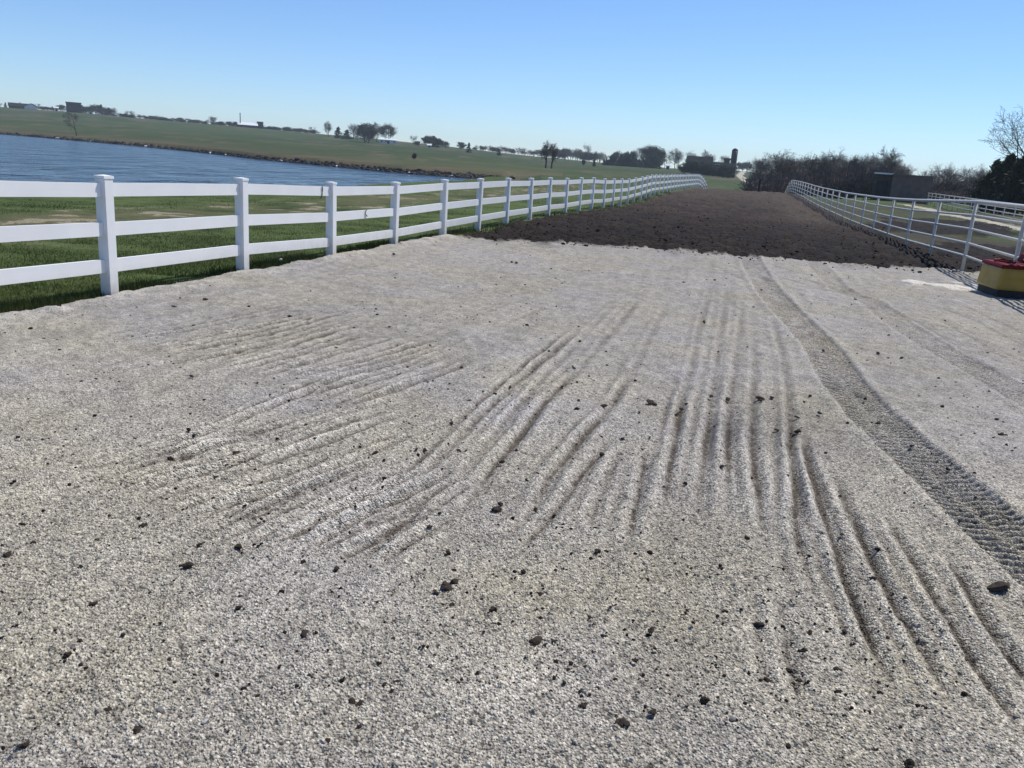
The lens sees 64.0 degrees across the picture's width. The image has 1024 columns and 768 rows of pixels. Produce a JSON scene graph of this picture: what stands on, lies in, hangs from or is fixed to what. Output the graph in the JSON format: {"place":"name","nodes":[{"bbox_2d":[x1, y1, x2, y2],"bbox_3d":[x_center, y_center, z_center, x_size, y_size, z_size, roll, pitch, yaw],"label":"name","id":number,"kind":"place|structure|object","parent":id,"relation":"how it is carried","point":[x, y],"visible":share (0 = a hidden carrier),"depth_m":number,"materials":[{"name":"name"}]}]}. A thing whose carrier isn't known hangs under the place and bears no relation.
{"place":"outdoors","nodes":[
{"label":"outdoors","id":0,"kind":"place"},
{"bbox_2d":[0,134,474,186],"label":"pond water","id":1,"kind":"structure","parent":0,"point":[27,158],"depth_m":87.71,"materials":[{"name":"blue liquid"}]},
{"bbox_2d":[0,234,1023,767],"bbox_3d":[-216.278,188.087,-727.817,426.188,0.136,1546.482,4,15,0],"label":"gravel yard","id":2,"kind":"structure","parent":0,"point":[772,328],"depth_m":3.99,"materials":[{"name":"gravel"}]},
{"bbox_2d":[17,741,29,747],"bbox_3d":[-1.361,1.004,2.281,0.025,0.014,0.030,-1,1,6],"label":"soil clod","id":3,"kind":"object","parent":2,"relation":"on","point":[24,744],"visible":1,"depth_m":2.27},
{"bbox_2d":[133,725,140,734],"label":"soil clod","id":4,"kind":"object","parent":2,"relation":"on","point":[136,729],"visible":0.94,"depth_m":2.36,"materials":[{"name":"soil"}]},
{"bbox_2d":[156,706,163,712],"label":"stone","id":5,"kind":"object","parent":2,"relation":"on","point":[159,709],"visible":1,"depth_m":2.45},
{"bbox_2d":[183,561,193,568],"bbox_3d":[-1.303,0.727,3.295,0.043,0.028,0.029,-5,18,-28],"label":"soil clod","id":6,"kind":"object","parent":2,"relation":"on","point":[188,564],"visible":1,"depth_m":3.28,"materials":[{"name":"soil"}]},
{"bbox_2d":[300,629,308,637],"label":"soil clod","id":7,"kind":"object","parent":2,"relation":"on","point":[304,632],"visible":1,"depth_m":2.88,"materials":[{"name":"soil"}]},
{"bbox_2d":[441,580,452,591],"bbox_3d":[-0.265,0.806,3.261,0.046,0.033,0.065,-5,18,-30],"label":"soil clod","id":8,"kind":"object","parent":2,"relation":"on","point":[446,586],"visible":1,"depth_m":3.24,"materials":[{"name":"soil"}]},
{"bbox_2d":[491,507,501,512],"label":"soil clod","id":9,"kind":"object","parent":2,"relation":"on","point":[496,509],"visible":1,"depth_m":4.00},
{"bbox_2d":[530,636,542,646],"bbox_3d":[0.083,0.925,2.934,0.034,0.034,0.059,22,39,29],"label":"soil clod","id":10,"kind":"object","parent":2,"relation":"on","point":[535,641],"visible":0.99,"depth_m":2.92,"materials":[{"name":"soil"}]},
{"bbox_2d":[578,702,587,708],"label":"soil clod","id":11,"kind":"object","parent":2,"relation":"on","point":[583,705],"visible":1,"depth_m":2.60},
{"bbox_2d":[615,717,629,727],"bbox_3d":[0.344,1.051,2.539,0.044,0.020,0.035,-5,19,-20],"label":"soil clod","id":12,"kind":"object","parent":2,"relation":"on","point":[622,722],"visible":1,"depth_m":2.54,"materials":[{"name":"soil"}]},
{"bbox_2d":[646,399,657,405],"bbox_3d":[1.025,0.137,6.003,0.082,0.029,0.061,10,23,-29],"label":"soil clod","id":13,"kind":"object","parent":2,"relation":"on","point":[650,402],"visible":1,"depth_m":5.99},
{"bbox_2d":[648,708,656,714],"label":"soil clod","id":14,"kind":"object","parent":2,"relation":"on","point":[653,711],"visible":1,"depth_m":2.59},
{"bbox_2d":[699,696,709,703],"bbox_3d":[0.630,1.030,2.677,0.037,0.027,0.025,-5,18,-30],"label":"soil clod","id":15,"kind":"object","parent":2,"relation":"on","point":[704,699],"visible":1,"depth_m":2.67,"materials":[{"name":"soil"}]},
{"bbox_2d":[752,622,764,626],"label":"soil clod","id":16,"kind":"object","parent":2,"relation":"on","point":[758,624],"visible":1,"depth_m":3.14,"materials":[{"name":"soil"}]},
{"bbox_2d":[903,758,914,767],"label":"soil clod","id":17,"kind":"object","parent":2,"relation":"on","point":[909,763],"visible":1,"depth_m":2.43,"materials":[{"name":"soil"}]},
{"bbox_2d":[986,581,1009,591],"bbox_3d":[2.111,0.881,3.557,0.091,0.046,0.061,-6,2,21],"label":"soil clod","id":18,"kind":"object","parent":2,"relation":"on","point":[997,586],"visible":1,"depth_m":3.54,"materials":[{"name":"soil"}]},
{"bbox_2d":[977,253,1023,298],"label":"livestock waterer","id":19,"kind":"object","parent":2,"relation":"on","point":[1000,277],"visible":0.97,"depth_m":13.28,"materials":[{"name":"yellow plastic"}]},
{"bbox_2d":[0,107,1023,312],"bbox_3d":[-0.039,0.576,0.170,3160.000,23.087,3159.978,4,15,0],"label":"grass ground","id":20,"kind":"structure","parent":0,"point":[282,144],"depth_m":54.61,"materials":[{"name":"plant"}]},
{"bbox_2d":[8,102,27,108],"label":"farm house","id":21,"kind":"structure","parent":20,"relation":"on","point":[16,105],"depth_m":556.47,"materials":[{"name":"white"}]},
{"bbox_2d":[24,103,39,109],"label":"farm house","id":22,"kind":"structure","parent":20,"relation":"on","point":[31,106],"depth_m":558.27,"materials":[{"name":"white"}]},
{"bbox_2d":[51,104,65,110],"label":"skyline tree","id":23,"kind":"object","parent":20,"relation":"on","point":[61,107],"visible":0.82,"depth_m":566.54,"materials":[{"name":"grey plant"}]},
{"bbox_2d":[62,111,78,135],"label":"bare tree","id":24,"kind":"object","parent":20,"relation":"on","point":[75,118],"visible":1,"depth_m":222.06,"materials":[{"name":"plant"}]},
{"bbox_2d":[65,102,81,112],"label":"farm house","id":25,"kind":"structure","parent":20,"relation":"on","point":[75,107],"depth_m":549.95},
{"bbox_2d":[87,104,101,113],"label":"skyline tree","id":26,"kind":"object","parent":20,"relation":"on","point":[94,107],"visible":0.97,"depth_m":567.84,"materials":[{"name":"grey plant"}]},
{"bbox_2d":[99,107,111,114],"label":"skyline tree","id":27,"kind":"object","parent":20,"relation":"on","point":[108,111],"visible":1,"depth_m":569.29,"materials":[{"name":"grey plant"}]},
{"bbox_2d":[237,121,262,128],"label":"white barn","id":28,"kind":"structure","parent":20,"relation":"on","point":[249,125],"depth_m":572.28,"materials":[{"name":"metal"}]},
{"bbox_2d":[0,132,514,178],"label":"riprap","id":29,"kind":"object","parent":20,"relation":"on","point":[436,172],"visible":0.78,"depth_m":130.90,"materials":[{"name":"stone"}]},
{"bbox_2d":[323,121,331,136],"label":"grove tree","id":30,"kind":"object","parent":20,"relation":"on","point":[327,126],"visible":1,"depth_m":466.56,"materials":[{"name":"grey plant"}]},
{"bbox_2d":[334,127,341,137],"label":"grove tree","id":31,"kind":"object","parent":20,"relation":"on","point":[338,132],"visible":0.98,"depth_m":458.76,"materials":[{"name":"green plant"}]},
{"bbox_2d":[339,130,352,138],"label":"grove tree","id":32,"kind":"object","parent":20,"relation":"on","point":[346,135],"visible":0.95,"depth_m":450.19,"materials":[{"name":"green plant"}]},
{"bbox_2d":[0,174,707,295],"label":"white board fence","id":33,"kind":"object","parent":20,"relation":"on","point":[106,229],"visible":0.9,"depth_m":10.64,"materials":[{"name":"plastic"}]},
{"bbox_2d":[348,122,376,141],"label":"grove tree","id":34,"kind":"object","parent":20,"relation":"on","point":[358,127],"visible":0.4,"depth_m":413.81,"materials":[{"name":"green plant"}]},
{"bbox_2d":[359,125,378,142],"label":"grove tree","id":35,"kind":"object","parent":20,"relation":"on","point":[370,132],"visible":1,"depth_m":404.25,"materials":[{"name":"green plant"}]},
{"bbox_2d":[375,124,383,141],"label":"grove tree","id":36,"kind":"object","parent":20,"relation":"on","point":[378,128],"visible":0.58,"depth_m":442.42,"materials":[{"name":"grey plant"}]},
{"bbox_2d":[380,123,394,137],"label":"grove tree","id":37,"kind":"object","parent":20,"relation":"on","point":[386,131],"visible":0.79,"depth_m":444.18,"materials":[{"name":"green plant"}]},
{"bbox_2d":[379,138,396,143],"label":"white trailer","id":38,"kind":"object","parent":20,"relation":"on","point":[387,141],"visible":0.96,"depth_m":425.30,"materials":[{"name":"metal"}]},
{"bbox_2d":[380,124,397,137],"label":"grove tree","id":39,"kind":"object","parent":20,"relation":"on","point":[391,130],"visible":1,"depth_m":441.78,"materials":[{"name":"green plant"}]},
{"bbox_2d":[420,136,435,143],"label":"grove tree","id":40,"kind":"object","parent":20,"relation":"on","point":[427,140],"visible":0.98,"depth_m":438.01,"materials":[{"name":"green plant"}]},
{"bbox_2d":[434,138,443,146],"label":"grove tree","id":41,"kind":"object","parent":20,"relation":"on","point":[440,141],"visible":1,"depth_m":440.32,"materials":[{"name":"green plant"}]},
{"bbox_2d":[456,142,467,147],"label":"grove tree","id":42,"kind":"object","parent":20,"relation":"on","point":[461,144],"visible":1,"depth_m":477.62,"materials":[{"name":"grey plant"}]},
{"bbox_2d":[539,140,555,167],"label":"bare tree","id":43,"kind":"object","parent":20,"relation":"on","point":[547,151],"visible":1,"depth_m":196.69,"materials":[{"name":"brown plant"}]},
{"bbox_2d":[549,143,558,168],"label":"bare tree","id":44,"kind":"object","parent":20,"relation":"on","point":[554,155],"visible":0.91,"depth_m":198.66,"materials":[{"name":"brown plant"}]},
{"bbox_2d":[556,151,567,157],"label":"distant tree","id":45,"kind":"object","parent":20,"relation":"on","point":[560,155],"visible":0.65,"depth_m":541.62,"materials":[{"name":"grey plant"}]},
{"bbox_2d":[567,152,580,157],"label":"distant tree","id":46,"kind":"object","parent":20,"relation":"on","point":[574,154],"visible":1,"depth_m":525.49,"materials":[{"name":"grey plant"}]},
{"bbox_2d":[583,143,592,161],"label":"distant tree","id":47,"kind":"object","parent":20,"relation":"on","point":[588,149],"visible":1,"depth_m":459.63,"materials":[{"name":"brown plant"}]},
{"bbox_2d":[586,152,600,160],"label":"distant tree","id":48,"kind":"object","parent":20,"relation":"on","point":[594,156],"visible":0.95,"depth_m":529.56,"materials":[{"name":"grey plant"}]},
{"bbox_2d":[608,152,620,159],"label":"farm tree","id":49,"kind":"object","parent":20,"relation":"on","point":[615,154],"visible":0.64,"depth_m":428.92,"materials":[{"name":"green plant"}]},
{"bbox_2d":[621,156,632,166],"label":"cedar tree","id":50,"kind":"object","parent":20,"relation":"on","point":[629,160],"visible":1,"depth_m":405.50,"materials":[{"name":"green plant"}]},
{"bbox_2d":[639,147,653,160],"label":"farm tree","id":51,"kind":"object","parent":20,"relation":"on","point":[644,151],"visible":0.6,"depth_m":416.47,"materials":[{"name":"green plant"}]},
{"bbox_2d":[646,157,654,167],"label":"cedar tree","id":52,"kind":"object","parent":20,"relation":"on","point":[648,162],"visible":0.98,"depth_m":404.07,"materials":[{"name":"green plant"}]},
{"bbox_2d":[649,156,656,167],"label":"cedar tree","id":53,"kind":"object","parent":20,"relation":"on","point":[654,159],"visible":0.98,"depth_m":403.44,"materials":[{"name":"green plant"}]},
{"bbox_2d":[645,145,665,160],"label":"farm tree","id":54,"kind":"object","parent":20,"relation":"on","point":[651,148],"visible":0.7,"depth_m":414.98,"materials":[{"name":"green plant"}]},
{"bbox_2d":[652,158,663,168],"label":"cedar tree","id":55,"kind":"object","parent":20,"relation":"on","point":[657,163],"visible":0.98,"depth_m":404.07,"materials":[{"name":"green plant"}]},
{"bbox_2d":[651,146,666,161],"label":"farm tree","id":56,"kind":"object","parent":20,"relation":"on","point":[656,150],"visible":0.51,"depth_m":415.82,"materials":[{"name":"green plant"}]},
{"bbox_2d":[657,151,667,165],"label":"farm tree","id":57,"kind":"object","parent":20,"relation":"on","point":[661,159],"visible":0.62,"depth_m":417.81,"materials":[{"name":"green plant"}]},
{"bbox_2d":[666,148,682,168],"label":"farm tree","id":58,"kind":"object","parent":20,"relation":"on","point":[674,155],"visible":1,"depth_m":406.14,"materials":[{"name":"grey plant"}]},
{"bbox_2d":[676,162,689,173],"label":"farm tree","id":59,"kind":"object","parent":20,"relation":"on","point":[683,168],"visible":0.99,"depth_m":283.50,"materials":[{"name":"green plant"}]},
{"bbox_2d":[685,160,701,174],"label":"farm tree","id":60,"kind":"object","parent":20,"relation":"on","point":[692,164],"visible":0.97,"depth_m":283.13,"materials":[{"name":"green plant"}]},
{"bbox_2d":[685,156,712,172],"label":"barn","id":61,"kind":"structure","parent":20,"relation":"on","point":[701,159],"depth_m":327.95,"materials":[{"name":"metal"}]},
{"bbox_2d":[696,164,707,174],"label":"farm tree","id":62,"kind":"object","parent":20,"relation":"on","point":[700,170],"visible":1,"depth_m":282.29,"materials":[{"name":"green plant"}]},
{"bbox_2d":[702,161,716,175],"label":"farm tree","id":63,"kind":"object","parent":20,"relation":"on","point":[707,164],"visible":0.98,"depth_m":281.45,"materials":[{"name":"green plant"}]},
{"bbox_2d":[702,161,736,177],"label":"barn","id":64,"kind":"structure","parent":20,"relation":"on","point":[721,164],"depth_m":293.78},
{"bbox_2d":[714,165,731,176],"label":"farm tree","id":65,"kind":"object","parent":20,"relation":"on","point":[721,169],"visible":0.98,"depth_m":280.89,"materials":[{"name":"green plant"}]},
{"bbox_2d":[720,163,737,177],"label":"farm tree","id":66,"kind":"object","parent":20,"relation":"on","point":[732,167],"visible":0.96,"depth_m":280.11,"materials":[{"name":"green plant"}]},
{"bbox_2d":[730,148,737,163],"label":"silo","id":67,"kind":"object","parent":20,"relation":"on","point":[734,154],"visible":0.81,"depth_m":320.70,"materials":[{"name":"grey concrete"}]},
{"bbox_2d":[741,161,752,170],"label":"farm tree","id":68,"kind":"object","parent":20,"relation":"on","point":[745,165],"visible":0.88,"depth_m":539.39,"materials":[{"name":"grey plant"}]},
{"bbox_2d":[749,156,772,175],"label":"bare tree","id":69,"kind":"object","parent":20,"relation":"on","point":[756,168],"visible":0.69,"depth_m":145.72,"materials":[{"name":"brown plant"}]},
{"bbox_2d":[747,152,775,176],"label":"bare tree","id":70,"kind":"object","parent":20,"relation":"on","point":[765,160],"visible":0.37,"depth_m":170.41,"materials":[{"name":"brown plant"}]},
{"bbox_2d":[760,158,798,180],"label":"bare tree","id":71,"kind":"object","parent":20,"relation":"on","point":[785,172],"visible":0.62,"depth_m":112.03,"materials":[{"name":"brown plant"}]},
{"bbox_2d":[766,149,796,165],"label":"bare tree","id":72,"kind":"object","parent":20,"relation":"on","point":[790,156],"visible":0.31,"depth_m":154.70,"materials":[{"name":"brown plant"}]},
{"bbox_2d":[768,153,797,175],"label":"bare tree","id":73,"kind":"object","parent":20,"relation":"on","point":[782,162],"visible":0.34,"depth_m":130.59,"materials":[{"name":"brown plant"}]},
{"bbox_2d":[773,157,801,173],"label":"bare tree","id":74,"kind":"object","parent":20,"relation":"on","point":[788,163],"visible":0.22,"depth_m":130.97,"materials":[{"name":"brown plant"}]},
{"bbox_2d":[770,159,811,179],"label":"bare tree","id":75,"kind":"object","parent":20,"relation":"on","point":[800,167],"visible":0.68,"depth_m":111.52,"materials":[{"name":"brown plant"}]},
{"bbox_2d":[794,150,842,177],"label":"bare tree","id":76,"kind":"object","parent":20,"relation":"on","point":[811,165],"visible":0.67,"depth_m":112.16,"materials":[{"name":"brown plant"}]},
{"bbox_2d":[813,156,840,178],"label":"bare tree","id":77,"kind":"object","parent":20,"relation":"on","point":[824,162],"visible":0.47,"depth_m":113.18,"materials":[{"name":"brown plant"}]},
{"bbox_2d":[815,151,846,170],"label":"bare tree","id":78,"kind":"object","parent":20,"relation":"on","point":[831,155],"visible":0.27,"depth_m":132.91,"materials":[{"name":"brown plant"}]},
{"bbox_2d":[831,156,852,170],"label":"bare tree","id":79,"kind":"object","parent":20,"relation":"on","point":[841,167],"visible":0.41,"depth_m":119.77,"materials":[{"name":"brown plant"}]},
{"bbox_2d":[734,164,977,204],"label":"thicket","id":80,"kind":"object","parent":20,"relation":"on","point":[857,181],"visible":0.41,"depth_m":104.80,"materials":[{"name":"plant"}]},
{"bbox_2d":[848,155,874,171],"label":"bare tree","id":81,"kind":"object","parent":20,"relation":"on","point":[860,162],"visible":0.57,"depth_m":113.48,"materials":[{"name":"brown plant"}]},
{"bbox_2d":[849,155,880,172],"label":"bare tree","id":82,"kind":"object","parent":20,"relation":"on","point":[875,160],"visible":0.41,"depth_m":113.37,"materials":[{"name":"brown plant"}]},
{"bbox_2d":[868,154,890,171],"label":"bare tree","id":83,"kind":"object","parent":20,"relation":"on","point":[878,165],"visible":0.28,"depth_m":120.01,"materials":[{"name":"brown plant"}]},
{"bbox_2d":[876,152,901,171],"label":"bare tree","id":84,"kind":"object","parent":20,"relation":"on","point":[889,160],"visible":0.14,"depth_m":135.21,"materials":[{"name":"brown plant"}]},
{"bbox_2d":[875,146,905,171],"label":"bare tree","id":85,"kind":"object","parent":20,"relation":"on","point":[891,162],"visible":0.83,"depth_m":107.40,"materials":[{"name":"brown plant"}]},
{"bbox_2d":[885,163,909,174],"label":"bare tree","id":86,"kind":"object","parent":20,"relation":"on","point":[904,170],"visible":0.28,"depth_m":119.20,"materials":[{"name":"brown plant"}]},
{"bbox_2d":[870,172,934,203],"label":"livestock shed","id":87,"kind":"structure","parent":20,"relation":"on","point":[893,185],"depth_m":84.19,"materials":[{"name":"grey metal"}]},
{"bbox_2d":[874,181,888,200],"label":"door","id":88,"kind":"structure","parent":87,"relation":"in","point":[881,186],"depth_m":85.49,"materials":[{"name":"metal"}]},
{"bbox_2d":[784,180,1023,271],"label":"pipe fence","id":89,"kind":"object","parent":20,"relation":"on","point":[970,228],"visible":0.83,"depth_m":20.37,"materials":[{"name":"metal"}]},
{"bbox_2d":[898,163,917,173],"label":"bare tree","id":90,"kind":"object","parent":20,"relation":"on","point":[908,168],"visible":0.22,"depth_m":126.49,"materials":[{"name":"brown plant"}]},
{"bbox_2d":[919,169,938,183],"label":"bare tree","id":91,"kind":"object","parent":20,"relation":"on","point":[929,175],"visible":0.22,"depth_m":107.29,"materials":[{"name":"brown plant"}]},
{"bbox_2d":[929,165,955,180],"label":"bare tree","id":92,"kind":"object","parent":20,"relation":"on","point":[936,167],"visible":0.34,"depth_m":157.33,"materials":[{"name":"brown plant"}]},
{"bbox_2d":[937,170,962,188],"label":"bare tree","id":93,"kind":"object","parent":20,"relation":"on","point":[954,177],"visible":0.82,"depth_m":103.40,"materials":[{"name":"brown plant"}]},
{"bbox_2d":[937,163,965,183],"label":"bare tree","id":94,"kind":"object","parent":20,"relation":"on","point":[951,174],"visible":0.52,"depth_m":109.05,"materials":[{"name":"brown plant"}]},
{"bbox_2d":[957,164,985,183],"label":"bare tree","id":95,"kind":"object","parent":20,"relation":"on","point":[966,173],"visible":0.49,"depth_m":128.40,"materials":[{"name":"brown plant"}]},
{"bbox_2d":[927,193,1023,223],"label":"pipe fence","id":96,"kind":"object","parent":20,"relation":"on","point":[977,211],"visible":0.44,"depth_m":55.08,"materials":[{"name":"metal"}]},
{"bbox_2d":[968,164,988,183],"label":"bare tree","id":97,"kind":"object","parent":20,"relation":"on","point":[981,172],"visible":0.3,"depth_m":122.85,"materials":[{"name":"brown plant"}]},
{"bbox_2d":[964,158,1003,211],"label":"cedar tree","id":98,"kind":"object","parent":20,"relation":"on","point":[986,181],"visible":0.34,"depth_m":70.77,"materials":[{"name":"green plant"}]},
{"bbox_2d":[968,153,1018,214],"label":"cedar tree","id":99,"kind":"object","parent":20,"relation":"on","point":[1004,167],"visible":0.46,"depth_m":66.86,"materials":[{"name":"green plant"}]},
{"bbox_2d":[978,106,1023,158],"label":"bare tree","id":100,"kind":"object","parent":20,"relation":"on","point":[1000,142],"visible":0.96,"depth_m":79.75,"materials":[{"name":"brown plant"}]},
{"bbox_2d":[981,155,1023,214],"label":"cedar tree","id":101,"kind":"object","parent":20,"relation":"on","point":[1016,174],"visible":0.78,"depth_m":64.47,"materials":[{"name":"green plant"}]},
{"bbox_2d":[1016,178,1023,214],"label":"cedar tree","id":102,"kind":"object","parent":20,"relation":"on","point":[1022,183],"visible":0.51,"depth_m":63.24,"materials":[{"name":"green plant"}]},
{"bbox_2d":[0,0,1023,180],"label":"sky","id":103,"kind":"structure","parent":0,"point":[924,80],"materials":[{"name":"blue"}]},
{"bbox_2d":[456,188,1023,272],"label":"soil track","id":104,"kind":"structure","parent":0,"point":[792,209],"depth_m":24.18,"materials":[{"name":"soil"}]},
{"bbox_2d":[0,189,1023,764],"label":"soil crumbs","id":105,"kind":"object","parent":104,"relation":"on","point":[790,671],"visible":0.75,"depth_m":3.55,"materials":[{"name":"soil"}]},
{"bbox_2d":[736,171,746,181],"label":"road","id":106,"kind":"structure","parent":0,"point":[740,175],"depth_m":351.84,"materials":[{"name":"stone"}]},
{"bbox_2d":[896,203,1020,230],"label":"path","id":107,"kind":"structure","parent":0,"point":[1015,227],"depth_m":50.91,"materials":[{"name":"concrete"}]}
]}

